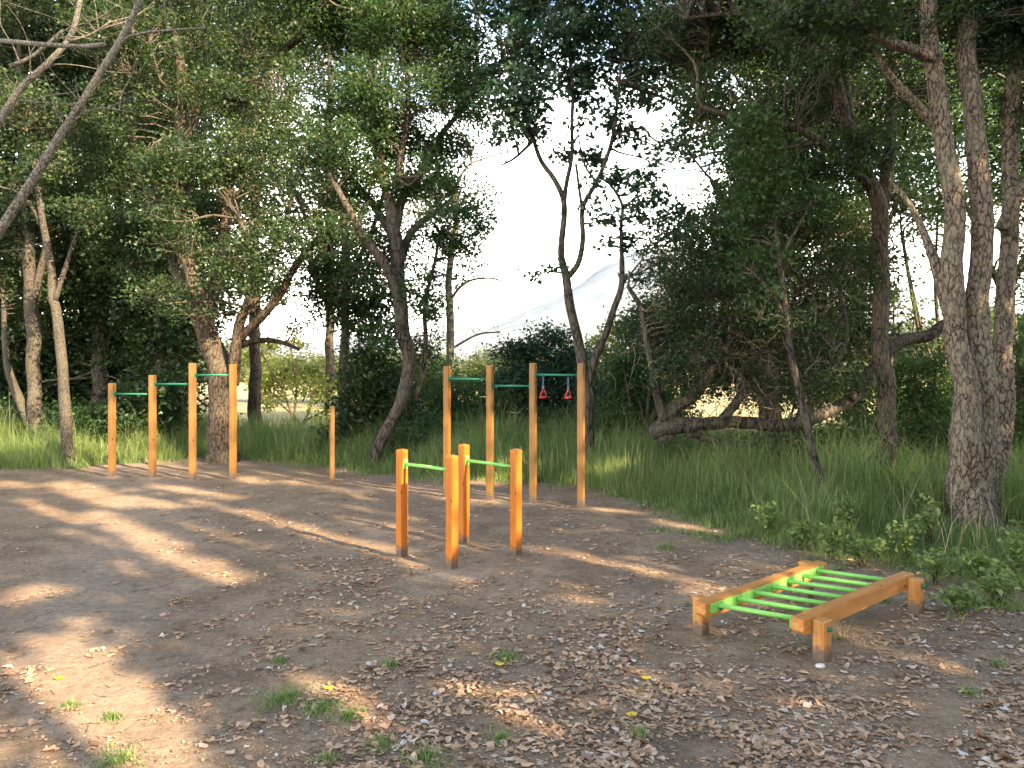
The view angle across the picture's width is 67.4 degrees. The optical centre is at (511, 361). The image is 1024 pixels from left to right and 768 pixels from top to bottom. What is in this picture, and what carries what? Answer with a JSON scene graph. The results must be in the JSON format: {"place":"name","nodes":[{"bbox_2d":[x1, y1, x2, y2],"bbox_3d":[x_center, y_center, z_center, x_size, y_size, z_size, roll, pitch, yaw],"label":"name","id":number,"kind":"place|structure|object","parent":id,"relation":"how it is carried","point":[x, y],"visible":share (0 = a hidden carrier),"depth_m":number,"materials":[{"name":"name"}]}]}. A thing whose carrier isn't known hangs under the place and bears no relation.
{"place":"outdoors","nodes":[
{"label":"outdoors","id":0,"kind":"place"},
{"bbox_2d":[0,367,1023,767],"bbox_3d":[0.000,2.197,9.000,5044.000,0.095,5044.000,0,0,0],"label":"ground","id":1,"kind":"structure","parent":0,"point":[70,503],"depth_m":6.56,"materials":[{"name":"brown soil"}]},
{"bbox_2d":[0,0,58,401],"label":"woodland tree","id":2,"kind":"object","parent":1,"relation":"on","point":[14,351],"visible":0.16,"depth_m":21.10,"materials":[{"name":"green plant"}]},
{"bbox_2d":[0,302,83,426],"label":"shrub","id":3,"kind":"object","parent":1,"relation":"on","point":[49,389],"visible":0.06,"depth_m":21.75,"materials":[{"name":"green plant"}]},
{"bbox_2d":[0,75,120,465],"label":"slim oak","id":4,"kind":"object","parent":1,"relation":"on","point":[64,398],"visible":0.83,"depth_m":16.28,"materials":[{"name":"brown plant"}]},
{"bbox_2d":[56,697,83,712],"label":"grass tuft","id":5,"kind":"object","parent":1,"relation":"on","point":[73,704],"visible":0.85,"depth_m":4.84,"materials":[{"name":"plant"}]},
{"bbox_2d":[0,0,148,443],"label":"cork oak","id":6,"kind":"object","parent":1,"relation":"on","point":[33,280],"visible":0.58,"depth_m":18.51,"materials":[{"name":"green plant"}]},
{"bbox_2d":[0,1,152,304],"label":"woodland tree","id":7,"kind":"object","parent":1,"relation":"on","point":[55,248],"visible":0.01,"depth_m":24.90,"materials":[{"name":"green plant"}]},
{"bbox_2d":[0,0,153,128],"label":"leaning bare tree","id":8,"kind":"object","parent":1,"relation":"on","point":[25,83],"visible":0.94,"depth_m":8.98,"materials":[{"name":"brown plant"}]},
{"bbox_2d":[0,388,188,449],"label":"shrub","id":9,"kind":"object","parent":1,"relation":"on","point":[80,413],"visible":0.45,"depth_m":18.17,"materials":[{"name":"green plant"}]},
{"bbox_2d":[0,0,194,428],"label":"woodland tree","id":10,"kind":"object","parent":1,"relation":"on","point":[82,291],"visible":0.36,"depth_m":20.54,"materials":[{"name":"green plant"}]},
{"bbox_2d":[0,0,214,251],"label":"leaning bare tree","id":11,"kind":"object","parent":1,"relation":"on","point":[21,197],"visible":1,"depth_m":7.97,"materials":[{"name":"brown plant"}]},
{"bbox_2d":[97,709,124,724],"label":"grass tuft","id":12,"kind":"object","parent":1,"relation":"on","point":[110,716],"visible":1,"depth_m":4.69,"materials":[{"name":"green plant"}]},
{"bbox_2d":[80,738,158,767],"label":"grass tuft","id":13,"kind":"object","parent":1,"relation":"on","point":[121,757],"visible":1,"depth_m":4.19,"materials":[{"name":"green plant"}]},
{"bbox_2d":[42,315,207,411],"bbox_3d":[-12.143,0.479,23.301,6.566,4.609,4.485,0,0,0],"label":"shrub","id":14,"kind":"object","parent":1,"relation":"on","point":[115,372],"visible":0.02,"depth_m":22.45,"materials":[{"name":"green plant"}]},
{"bbox_2d":[26,0,314,339],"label":"woodland tree","id":15,"kind":"object","parent":1,"relation":"on","point":[223,188],"visible":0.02,"depth_m":29.86,"materials":[{"name":"green plant"}]},
{"bbox_2d":[108,363,236,479],"bbox_3d":[-6.398,1.169,14.403,2.502,2.301,0.183,0,0,6],"label":"pull up station","id":16,"kind":"object","parent":1,"relation":"on","point":[152,422],"visible":0.93,"depth_m":14.35,"materials":[{"name":"orange wood"}]},
{"bbox_2d":[82,0,270,440],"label":"woodland tree","id":17,"kind":"object","parent":1,"relation":"on","point":[153,350],"visible":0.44,"depth_m":19.67,"materials":[{"name":"green plant"}]},
{"bbox_2d":[20,0,349,463],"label":"cork oak","id":18,"kind":"object","parent":1,"relation":"on","point":[173,232],"visible":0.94,"depth_m":16.09,"materials":[{"name":"green plant"}]},
{"bbox_2d":[91,0,372,428],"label":"woodland tree","id":19,"kind":"object","parent":1,"relation":"on","point":[254,392],"visible":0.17,"depth_m":24.73,"materials":[{"name":"green plant"}]},
{"bbox_2d":[269,652,293,664],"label":"grass tuft","id":20,"kind":"object","parent":1,"relation":"on","point":[279,659],"visible":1,"depth_m":5.64,"materials":[{"name":"green plant"}]},
{"bbox_2d":[246,681,320,712],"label":"grass tuft","id":21,"kind":"object","parent":1,"relation":"on","point":[284,697],"visible":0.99,"depth_m":5.04,"materials":[{"name":"green plant"}]},
{"bbox_2d":[240,323,339,423],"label":"shrub","id":22,"kind":"object","parent":1,"relation":"on","point":[295,384],"visible":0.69,"depth_m":26.98,"materials":[{"name":"green plant"}]},
{"bbox_2d":[240,348,339,401],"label":"shrub","id":23,"kind":"object","parent":1,"relation":"on","point":[268,376],"visible":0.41,"depth_m":41.39,"materials":[{"name":"green plant"}]},
{"bbox_2d":[298,693,346,720],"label":"grass tuft","id":24,"kind":"object","parent":1,"relation":"on","point":[322,706],"visible":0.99,"depth_m":4.87,"materials":[{"name":"green plant"}]},
{"bbox_2d":[309,746,343,767],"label":"grass tuft","id":25,"kind":"object","parent":1,"relation":"on","point":[324,757],"visible":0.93,"depth_m":4.28,"materials":[{"name":"green plant"}]},
{"bbox_2d":[329,406,334,484],"bbox_3d":[-3.204,1.550,13.618,0.100,1.539,0.079,0,0,-29],"label":"marker post","id":26,"kind":"object","parent":1,"relation":"on","point":[331,445],"visible":0.97,"depth_m":13.59,"materials":[{"name":"orange wood"}]},
{"bbox_2d":[325,703,366,725],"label":"grass tuft","id":27,"kind":"object","parent":1,"relation":"on","point":[347,715],"visible":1,"depth_m":4.76,"materials":[{"name":"green plant"}]},
{"bbox_2d":[221,0,479,419],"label":"woodland tree","id":28,"kind":"object","parent":1,"relation":"on","point":[330,366],"visible":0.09,"depth_m":29.21,"materials":[{"name":"green plant"}]},
{"bbox_2d":[286,147,434,451],"bbox_3d":[-3.950,-1.442,18.514,5.044,7.526,3.850,0,0,25],"label":"woodland tree","id":29,"kind":"object","parent":1,"relation":"on","point":[362,389],"visible":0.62,"depth_m":17.47,"materials":[{"name":"green plant"}]},
{"bbox_2d":[361,733,398,755],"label":"grass tuft","id":30,"kind":"object","parent":1,"relation":"on","point":[381,741],"visible":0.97,"depth_m":4.43,"materials":[{"name":"green plant"}]},
{"bbox_2d":[246,0,518,466],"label":"leaning oak","id":31,"kind":"object","parent":1,"relation":"on","point":[367,34],"visible":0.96,"depth_m":15.88,"materials":[{"name":"green plant"}]},
{"bbox_2d":[380,657,401,668],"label":"grass tuft","id":32,"kind":"object","parent":1,"relation":"on","point":[391,663],"visible":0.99,"depth_m":5.52,"materials":[{"name":"green plant"}]},
{"bbox_2d":[326,333,472,426],"bbox_3d":[-3.209,0.775,21.875,4.185,3.201,4.090,0,0,0],"label":"shrub","id":33,"kind":"object","parent":1,"relation":"on","point":[432,374],"visible":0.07,"depth_m":21.97,"materials":[{"name":"green plant"}]},
{"bbox_2d":[390,738,460,767],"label":"grass tuft","id":34,"kind":"object","parent":1,"relation":"on","point":[425,755],"visible":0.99,"depth_m":4.27,"materials":[{"name":"green plant"}]},
{"bbox_2d":[396,449,457,569],"bbox_3d":[-0.938,1.651,8.394,0.913,1.338,0.100,0,0,42],"label":"dip bar","id":35,"kind":"object","parent":1,"relation":"on","point":[450,468],"visible":0.98,"depth_m":8.25,"materials":[{"name":"orange wood"}]},
{"bbox_2d":[372,402,481,452],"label":"shrub","id":36,"kind":"object","parent":1,"relation":"on","point":[414,425],"visible":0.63,"depth_m":17.02,"materials":[{"name":"green plant"}]},
{"bbox_2d":[402,90,521,394],"bbox_3d":[-1.822,-3.360,24.179,4.461,11.102,2.833,0,0,24],"label":"tree","id":37,"kind":"object","parent":1,"relation":"on","point":[450,331],"visible":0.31,"depth_m":23.95,"materials":[{"name":"green plant"}]},
{"bbox_2d":[412,365,528,434],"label":"shrub","id":38,"kind":"object","parent":1,"relation":"on","point":[457,392],"visible":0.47,"depth_m":19.86,"materials":[{"name":"green plant"}]},
{"bbox_2d":[416,355,541,406],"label":"shrub","id":39,"kind":"object","parent":1,"relation":"on","point":[475,364],"visible":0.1,"depth_m":35.35,"materials":[{"name":"green plant"}]},
{"bbox_2d":[458,444,521,555],"bbox_3d":[-0.266,1.648,8.927,0.973,1.344,0.100,0,0,45],"label":"dip bar","id":40,"kind":"object","parent":1,"relation":"on","point":[515,465],"visible":0.98,"depth_m":8.61,"materials":[{"name":"orange wood"}]},
{"bbox_2d":[481,725,515,746],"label":"grass tuft","id":41,"kind":"object","parent":1,"relation":"on","point":[501,735],"visible":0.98,"depth_m":4.48,"materials":[{"name":"green plant"}]},
{"bbox_2d":[484,645,525,666],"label":"grass tuft","id":42,"kind":"object","parent":1,"relation":"on","point":[506,655],"visible":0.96,"depth_m":5.70,"materials":[{"name":"green plant"}]},
{"bbox_2d":[0,459,1023,767],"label":"leaf litter","id":43,"kind":"object","parent":1,"relation":"on","point":[766,739],"visible":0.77,"depth_m":5.01,"materials":[{"name":"brown plant"}]},
{"bbox_2d":[626,712,636,716],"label":"yellow leaf","id":44,"kind":"object","parent":43,"relation":"on","point":[632,713],"visible":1,"depth_m":4.81,"materials":[{"name":"yellow plant"}]},
{"bbox_2d":[1,476,1023,762],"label":"twig litter","id":45,"kind":"object","parent":1,"relation":"on","point":[455,670],"visible":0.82,"depth_m":5.32,"materials":[{"name":"brown plant"}]},
{"bbox_2d":[443,363,584,507],"bbox_3d":[-0.009,1.167,12.047,2.398,2.305,0.161,0,0,23],"label":"pull up station","id":46,"kind":"object","parent":1,"relation":"on","point":[532,385],"visible":0.93,"depth_m":11.91,"materials":[{"name":"orange wood"}]},
{"bbox_2d":[539,373,546,397],"bbox_3d":[0.482,0.366,11.860,0.132,0.396,0.047,0,0,-37],"label":"strap handle","id":47,"kind":"object","parent":46,"relation":"hanging from","point":[540,396],"visible":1,"depth_m":11.86,"materials":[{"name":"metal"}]},
{"bbox_2d":[564,373,571,398],"bbox_3d":[0.854,0.366,11.668,0.132,0.396,0.047,0,0,-37],"label":"strap handle","id":48,"kind":"object","parent":46,"relation":"hanging from","point":[565,397],"visible":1,"depth_m":11.66,"materials":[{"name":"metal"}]},
{"bbox_2d":[52,292,1023,381],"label":"woodland","id":49,"kind":"object","parent":1,"relation":"on","point":[482,354],"visible":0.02,"depth_m":85.33,"materials":[{"name":"green plant"}]},
{"bbox_2d":[463,316,615,442],"bbox_3d":[0.967,0.475,20.703,4.231,3.490,3.561,0,0,-22],"label":"shrub","id":50,"kind":"object","parent":1,"relation":"on","point":[520,355],"visible":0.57,"depth_m":20.66,"materials":[{"name":"green plant"}]},
{"bbox_2d":[452,0,728,458],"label":"forked oak","id":51,"kind":"object","parent":1,"relation":"on","point":[580,27],"visible":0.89,"depth_m":14.52,"materials":[{"name":"green plant"}]},
{"bbox_2d":[584,311,626,408],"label":"shrub","id":52,"kind":"object","parent":1,"relation":"on","point":[605,347],"visible":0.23,"depth_m":23.82,"materials":[{"name":"green plant"}]},
{"bbox_2d":[562,265,712,444],"bbox_3d":[3.245,-0.167,18.025,4.294,4.666,3.316,0,0,0],"label":"shrub","id":53,"kind":"object","parent":1,"relation":"on","point":[616,369],"visible":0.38,"depth_m":17.99,"materials":[{"name":"green plant"}]},
{"bbox_2d":[623,724,658,739],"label":"grass tuft","id":54,"kind":"object","parent":1,"relation":"on","point":[640,730],"visible":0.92,"depth_m":4.54,"materials":[{"name":"green plant"}]},
{"bbox_2d":[594,301,722,434],"bbox_3d":[4.747,0.062,24.078,5.750,4.831,4.767,0,0,-22],"label":"shrub","id":55,"kind":"object","parent":1,"relation":"on","point":[684,414],"visible":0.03,"depth_m":23.69,"materials":[{"name":"green plant"}]},
{"bbox_2d":[647,526,671,531],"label":"grass tuft","id":56,"kind":"object","parent":1,"relation":"on","point":[659,528],"visible":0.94,"depth_m":10.03,"materials":[{"name":"green plant"}]},
{"bbox_2d":[653,542,676,550],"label":"grass tuft","id":57,"kind":"object","parent":1,"relation":"on","point":[665,547],"visible":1,"depth_m":9.02,"materials":[{"name":"green plant"}]},
{"bbox_2d":[686,530,708,536],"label":"grass tuft","id":58,"kind":"object","parent":1,"relation":"on","point":[704,532],"visible":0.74,"depth_m":9.74,"materials":[{"name":"green plant"}]},
{"bbox_2d":[687,88,827,443],"bbox_3d":[5.199,-1.985,16.013,2.861,7.580,3.959,0,0,19],"label":"woodland tree","id":59,"kind":"object","parent":1,"relation":"on","point":[707,218],"visible":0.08,"depth_m":16.23,"materials":[{"name":"green plant"}]},
{"bbox_2d":[750,499,783,535],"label":"weed plant","id":60,"kind":"object","parent":1,"relation":"on","point":[766,514],"visible":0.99,"depth_m":9.68,"materials":[{"name":"green plant"}]},
{"bbox_2d":[599,0,942,490],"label":"cork oak","id":61,"kind":"object","parent":1,"relation":"on","point":[855,160],"visible":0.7,"depth_m":13.07,"materials":[{"name":"green plant"}]},
{"bbox_2d":[608,164,942,468],"bbox_3d":[5.436,-0.444,14.215,7.427,6.126,4.281,0,0,0],"label":"fallen tree","id":62,"kind":"object","parent":1,"relation":"on","point":[717,350],"visible":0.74,"depth_m":13.93,"materials":[{"name":"green plant"}]},
{"bbox_2d":[698,95,859,493],"bbox_3d":[3.810,-0.725,11.685,2.000,5.958,3.867,0,0,44],"label":"oak sapling","id":63,"kind":"object","parent":1,"relation":"on","point":[764,183],"visible":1,"depth_m":11.51,"materials":[{"name":"green plant"}]},
{"bbox_2d":[652,398,919,461],"bbox_3d":[5.386,1.381,15.247,5.138,1.525,2.250,0,0,11],"label":"shrub","id":64,"kind":"object","parent":1,"relation":"on","point":[855,417],"visible":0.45,"depth_m":14.89,"materials":[{"name":"green plant"}]},
{"bbox_2d":[676,249,913,438],"bbox_3d":[8.143,-0.700,21.801,7.492,5.945,3.879,0,0,-6],"label":"shrub","id":65,"kind":"object","parent":1,"relation":"on","point":[718,376],"visible":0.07,"depth_m":21.36,"materials":[{"name":"green plant"}]},
{"bbox_2d":[613,1,987,442],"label":"woodland tree","id":66,"kind":"object","parent":1,"relation":"on","point":[864,114],"visible":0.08,"depth_m":18.28,"materials":[{"name":"green plant"}]},
{"bbox_2d":[692,560,925,662],"bbox_3d":[2.490,2.092,6.392,2.129,0.455,1.049,0,0,-40],"label":"ladder bench","id":67,"kind":"object","parent":1,"relation":"on","point":[820,618],"visible":0.99,"depth_m":6.21,"materials":[{"name":"orange wood"}]},
{"bbox_2d":[786,518,833,547],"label":"weed plant","id":68,"kind":"object","parent":1,"relation":"on","point":[802,532],"visible":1,"depth_m":9.04,"materials":[{"name":"green plant"}]},
{"bbox_2d":[815,663,825,668],"bbox_3d":[2.202,2.171,5.486,0.069,0.034,0.056,0,0,0],"label":"pebble","id":69,"kind":"object","parent":1,"relation":"on","point":[819,665],"visible":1,"depth_m":5.47,"materials":[{"name":"stone"}]},
{"bbox_2d":[816,516,849,559],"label":"weed plant","id":70,"kind":"object","parent":1,"relation":"on","point":[836,534],"visible":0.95,"depth_m":8.50,"materials":[{"name":"green plant"}]},
{"bbox_2d":[832,489,858,526],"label":"weed plant","id":71,"kind":"object","parent":1,"relation":"on","point":[847,513],"visible":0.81,"depth_m":9.77,"materials":[{"name":"green plant"}]},
{"bbox_2d":[831,621,864,642],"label":"straw tuft","id":72,"kind":"object","parent":1,"relation":"on","point":[833,631],"visible":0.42,"depth_m":6.17,"materials":[{"name":"beige plant"}]},
{"bbox_2d":[696,0,1023,431],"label":"woodland tree","id":73,"kind":"object","parent":1,"relation":"on","point":[931,226],"visible":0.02,"depth_m":23.51,"materials":[{"name":"green plant"}]},
{"bbox_2d":[699,0,1023,529],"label":"cork oak","id":74,"kind":"object","parent":1,"relation":"on","point":[981,424],"visible":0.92,"depth_m":10.38,"materials":[{"name":"brown plant"}]},
{"bbox_2d":[832,533,894,565],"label":"weed plant","id":75,"kind":"object","parent":1,"relation":"on","point":[855,548],"visible":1,"depth_m":8.27,"materials":[{"name":"green plant"}]},
{"bbox_2d":[882,598,896,604],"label":"grass tuft","id":76,"kind":"object","parent":1,"relation":"on","point":[887,600],"visible":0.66,"depth_m":7.07,"materials":[{"name":"green plant"}]},
{"bbox_2d":[885,515,922,558],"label":"weed plant","id":77,"kind":"object","parent":1,"relation":"on","point":[907,539],"visible":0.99,"depth_m":8.53,"materials":[{"name":"green plant"}]},
{"bbox_2d":[865,339,953,464],"bbox_3d":[8.757,0.855,16.533,2.368,2.700,2.924,0,0,28],"label":"shrub","id":78,"kind":"object","parent":1,"relation":"on","point":[930,400],"visible":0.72,"depth_m":16.39,"materials":[{"name":"green plant"}]},
{"bbox_2d":[912,493,941,543],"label":"weed plant","id":79,"kind":"object","parent":1,"relation":"on","point":[929,516],"visible":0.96,"depth_m":9.20,"materials":[{"name":"green plant"}]},
{"bbox_2d":[837,0,1023,386],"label":"woodland tree","id":80,"kind":"object","parent":1,"relation":"on","point":[958,130],"visible":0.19,"depth_m":17.34,"materials":[{"name":"green plant"}]},
{"bbox_2d":[855,159,1023,439],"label":"shrub","id":81,"kind":"object","parent":1,"relation":"on","point":[917,321],"visible":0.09,"depth_m":20.99,"materials":[{"name":"green plant"}]},
{"bbox_2d":[906,547,992,584],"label":"weed plant","id":82,"kind":"object","parent":1,"relation":"on","point":[935,565],"visible":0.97,"depth_m":7.56,"materials":[{"name":"green plant"}]},
{"bbox_2d":[926,583,986,612],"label":"weed plant","id":83,"kind":"object","parent":1,"relation":"on","point":[965,600],"visible":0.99,"depth_m":6.74,"materials":[{"name":"green plant"}]},
{"bbox_2d":[952,685,983,698],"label":"grass tuft","id":84,"kind":"object","parent":1,"relation":"on","point":[963,689],"visible":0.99,"depth_m":5.09,"materials":[{"name":"green plant"}]},
{"bbox_2d":[949,545,1012,583],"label":"weed plant","id":85,"kind":"object","parent":1,"relation":"on","point":[990,565],"visible":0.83,"depth_m":7.53,"materials":[{"name":"green plant"}]},
{"bbox_2d":[963,566,1023,601],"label":"weed plant","id":86,"kind":"object","parent":1,"relation":"on","point":[1003,583],"visible":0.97,"depth_m":7.00,"materials":[{"name":"green plant"}]},
{"bbox_2d":[987,657,1007,667],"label":"grass tuft","id":87,"kind":"object","parent":1,"relation":"on","point":[996,662],"visible":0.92,"depth_m":5.64,"materials":[{"name":"green plant"}]},
{"bbox_2d":[992,315,1023,459],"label":"shrub","id":88,"kind":"object","parent":1,"relation":"on","point":[1018,349],"visible":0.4,"depth_m":14.74,"materials":[{"name":"green plant"}]},
{"bbox_2d":[994,519,1023,572],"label":"weed plant","id":89,"kind":"object","parent":1,"relation":"on","point":[1018,558],"visible":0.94,"depth_m":7.91,"materials":[{"name":"green plant"}]},
{"bbox_2d":[0,375,1023,597],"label":"tall grass","id":90,"kind":"structure","parent":0,"point":[634,476],"depth_m":13.15,"materials":[{"name":"green plant"}]},
{"bbox_2d":[1,453,1023,619],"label":"short grass","id":91,"kind":"structure","parent":0,"point":[895,555],"depth_m":9.59,"materials":[{"name":"green plant"}]},
{"bbox_2d":[9,411,1023,565],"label":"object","id":92,"kind":"structure","parent":0,"point":[979,525],"depth_m":10.03,"materials":[{"name":"plant"}]},
{"bbox_2d":[16,0,1023,342],"label":"sky","id":93,"kind":"structure","parent":0,"point":[530,241],"materials":[{"name":"white"}]},
{"bbox_2d":[229,247,1020,361],"bbox_3d":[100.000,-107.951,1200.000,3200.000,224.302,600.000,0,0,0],"label":"hill","id":94,"kind":"structure","parent":0,"point":[594,292],"depth_m":1178.25,"materials":[{"name":"white"}]}
]}

